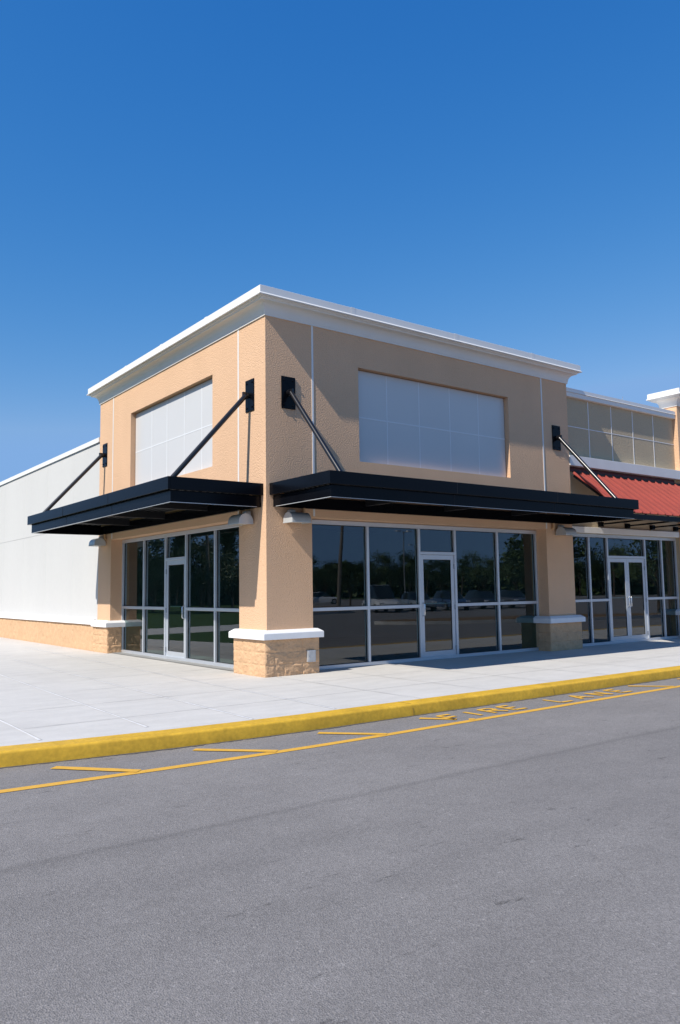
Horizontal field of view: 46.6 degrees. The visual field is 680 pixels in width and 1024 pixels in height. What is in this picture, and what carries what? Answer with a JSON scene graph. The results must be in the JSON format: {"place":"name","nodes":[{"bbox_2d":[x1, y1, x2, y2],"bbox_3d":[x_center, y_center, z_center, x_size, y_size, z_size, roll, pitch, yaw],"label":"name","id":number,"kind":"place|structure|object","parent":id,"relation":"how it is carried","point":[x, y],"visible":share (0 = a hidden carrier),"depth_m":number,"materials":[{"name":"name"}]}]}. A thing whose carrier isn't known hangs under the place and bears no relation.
{"place":"outdoors","nodes":[
{"label":"outdoors","id":0,"kind":"place"},
{"bbox_2d":[0,652,679,1023],"bbox_3d":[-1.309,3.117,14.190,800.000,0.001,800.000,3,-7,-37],"label":"parking lot","id":1,"kind":"structure","parent":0,"point":[518,868],"depth_m":4.70,"materials":[{"name":"grey asphalt"}]},
{"bbox_2d":[50,766,141,771],"bbox_3d":[-2.359,2.481,7.625,0.916,0.001,0.119,-2,-6,13],"label":"lane tick","id":2,"kind":"object","parent":1,"relation":"on","point":[98,769],"visible":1,"depth_m":7.62,"materials":[{"name":"yellow paint"}]},
{"bbox_2d":[194,748,277,751],"bbox_3d":[-1.119,2.542,8.427,0.919,0.001,0.117,-2,-6,9],"label":"lane tick","id":3,"kind":"object","parent":1,"relation":"on","point":[199,749],"visible":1,"depth_m":8.43,"materials":[{"name":"yellow paint"}]},
{"bbox_2d":[0,677,678,767],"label":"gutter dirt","id":4,"kind":"structure","parent":1,"relation":"on","point":[313,730],"depth_m":9.50,"materials":[{"name":"brown soil"}]},
{"bbox_2d":[0,666,679,766],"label":"kerb","id":5,"kind":"structure","parent":1,"relation":"on","point":[41,752],"depth_m":9.49,"materials":[{"name":"yellow paint"}]},
{"bbox_2d":[0,685,679,792],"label":"lane line","id":6,"kind":"object","parent":1,"relation":"on","point":[184,765],"visible":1,"depth_m":8.43,"materials":[{"name":"yellow paint"}]},
{"bbox_2d":[317,732,386,734],"bbox_3d":[0.144,2.609,9.308,0.821,0.001,0.114,-2,-6,10],"label":"lane tick","id":7,"kind":"object","parent":1,"relation":"on","point":[350,733],"visible":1,"depth_m":9.30,"materials":[{"name":"yellow paint"}]},
{"bbox_2d":[419,717,456,719],"bbox_3d":[1.275,2.687,10.271,0.483,0.001,0.114,-2,-6,13],"label":"lane tick","id":8,"kind":"object","parent":1,"relation":"on","point":[438,718],"visible":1,"depth_m":10.27,"materials":[{"name":"yellow paint"}]},
{"bbox_2d":[436,705,524,718],"bbox_3d":[1.927,2.725,10.769,1.444,0.002,0.416,3,-7,-37],"label":"fire lane lettering","id":9,"kind":"object","parent":1,"relation":"on","point":[492,710],"visible":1,"depth_m":10.86,"materials":[{"name":"yellow paint"}]},
{"bbox_2d":[546,689,630,701],"bbox_3d":[3.844,2.841,12.240,1.846,0.001,0.439,3,-7,-37],"label":"fire lane lettering","id":10,"kind":"object","parent":1,"relation":"on","point":[597,693],"visible":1,"depth_m":12.36,"materials":[{"name":"yellow paint"}]},
{"bbox_2d":[0,637,679,745],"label":"sidewalk","id":11,"kind":"structure","parent":0,"point":[19,698],"depth_m":13.07,"materials":[{"name":"concrete"}]},
{"bbox_2d":[0,437,99,650],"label":"store wing","id":12,"kind":"structure","parent":11,"relation":"on","point":[48,589],"depth_m":24.76,"materials":[{"name":"white paint"}]},
{"bbox_2d":[0,647,335,739],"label":"sidewalk joint edge","id":13,"kind":"object","parent":11,"relation":"on","point":[133,689],"visible":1,"depth_m":11.61,"materials":[{"name":"grey concrete"}]},
{"bbox_2d":[27,284,638,677],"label":"corner shop","id":14,"kind":"structure","parent":11,"relation":"on","point":[420,474],"depth_m":17.61,"materials":[{"name":"beige paint"}]},
{"bbox_2d":[89,536,105,545],"bbox_3d":[-6.419,0.763,20.927,0.344,0.274,0.428,3,-7,-37],"label":"wall lamp","id":15,"kind":"object","parent":14,"relation":"attached to","point":[100,541],"visible":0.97,"depth_m":20.77,"materials":[{"name":"beige"}]},
{"bbox_2d":[165,560,184,657],"bbox_3d":[-3.756,2.240,18.119,0.191,2.258,1.046,3,-7,-37],"label":"door","id":16,"kind":"structure","parent":14,"relation":"in","point":[176,562],"depth_m":18.39,"materials":[{"name":"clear metal"}]},
{"bbox_2d":[228,510,252,525],"bbox_3d":[-1.863,0.104,14.880,0.344,0.274,0.428,3,-7,-37],"label":"wall lamp","id":17,"kind":"object","parent":14,"relation":"attached to","point":[244,518],"visible":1,"depth_m":14.74,"materials":[{"name":"beige"}]},
{"bbox_2d":[283,509,311,523],"bbox_3d":[-0.803,0.070,14.688,0.428,0.274,0.344,3,-7,-37],"label":"wall lamp","id":18,"kind":"object","parent":14,"relation":"attached to","point":[291,516],"visible":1,"depth_m":14.58,"materials":[{"name":"beige"}]},
{"bbox_2d":[307,650,315,661],"bbox_3d":[-0.538,2.679,14.685,0.185,0.215,0.092,3,-7,-37],"label":"outlet cover","id":19,"kind":"object","parent":14,"relation":"attached to","point":[311,655],"visible":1,"depth_m":14.65,"materials":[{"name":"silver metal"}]},
{"bbox_2d":[421,555,456,656],"bbox_3d":[2.158,2.078,17.354,1.046,2.258,0.191,3,-7,-37],"label":"door","id":20,"kind":"structure","parent":14,"relation":"in","point":[452,651],"depth_m":17.47,"materials":[{"name":"silver metal"}]},
{"bbox_2d":[556,525,576,535],"bbox_3d":[5.551,0.440,19.434,0.428,0.274,0.344,3,-7,-37],"label":"wall lamp","id":21,"kind":"object","parent":14,"relation":"attached to","point":[563,530],"visible":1,"depth_m":19.32,"materials":[{"name":"beige"}]},
{"bbox_2d":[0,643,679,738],"bbox_3d":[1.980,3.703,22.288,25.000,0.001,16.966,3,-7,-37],"label":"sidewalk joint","id":22,"kind":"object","parent":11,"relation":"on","point":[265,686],"visible":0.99,"depth_m":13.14,"materials":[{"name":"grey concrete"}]},
{"bbox_2d":[566,387,679,646],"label":"awning shop","id":23,"kind":"structure","parent":11,"relation":"on","point":[627,578],"depth_m":22.05,"materials":[{"name":"paint"}]},
{"bbox_2d":[609,558,629,640],"bbox_3d":[7.497,2.382,21.268,0.867,2.258,0.191,3,-7,-37],"label":"door","id":24,"kind":"structure","parent":23,"relation":"in","point":[616,560],"depth_m":21.41,"materials":[{"name":"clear metal"}]},
{"bbox_2d":[626,559,648,639],"bbox_3d":[8.195,2.423,21.790,0.867,2.258,0.191,3,-7,-37],"label":"door","id":25,"kind":"structure","parent":23,"relation":"in","point":[639,636],"depth_m":21.89,"materials":[{"name":"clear metal"}]},
{"bbox_2d":[646,388,679,634],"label":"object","id":26,"kind":"structure","parent":11,"relation":"on","point":[668,399],"depth_m":23.32,"materials":[{"name":"beige paint"}]},
{"bbox_2d":[0,0,679,481],"label":"sky","id":27,"kind":"structure","parent":0,"point":[506,173],"materials":[{"name":"blue"}]}
]}

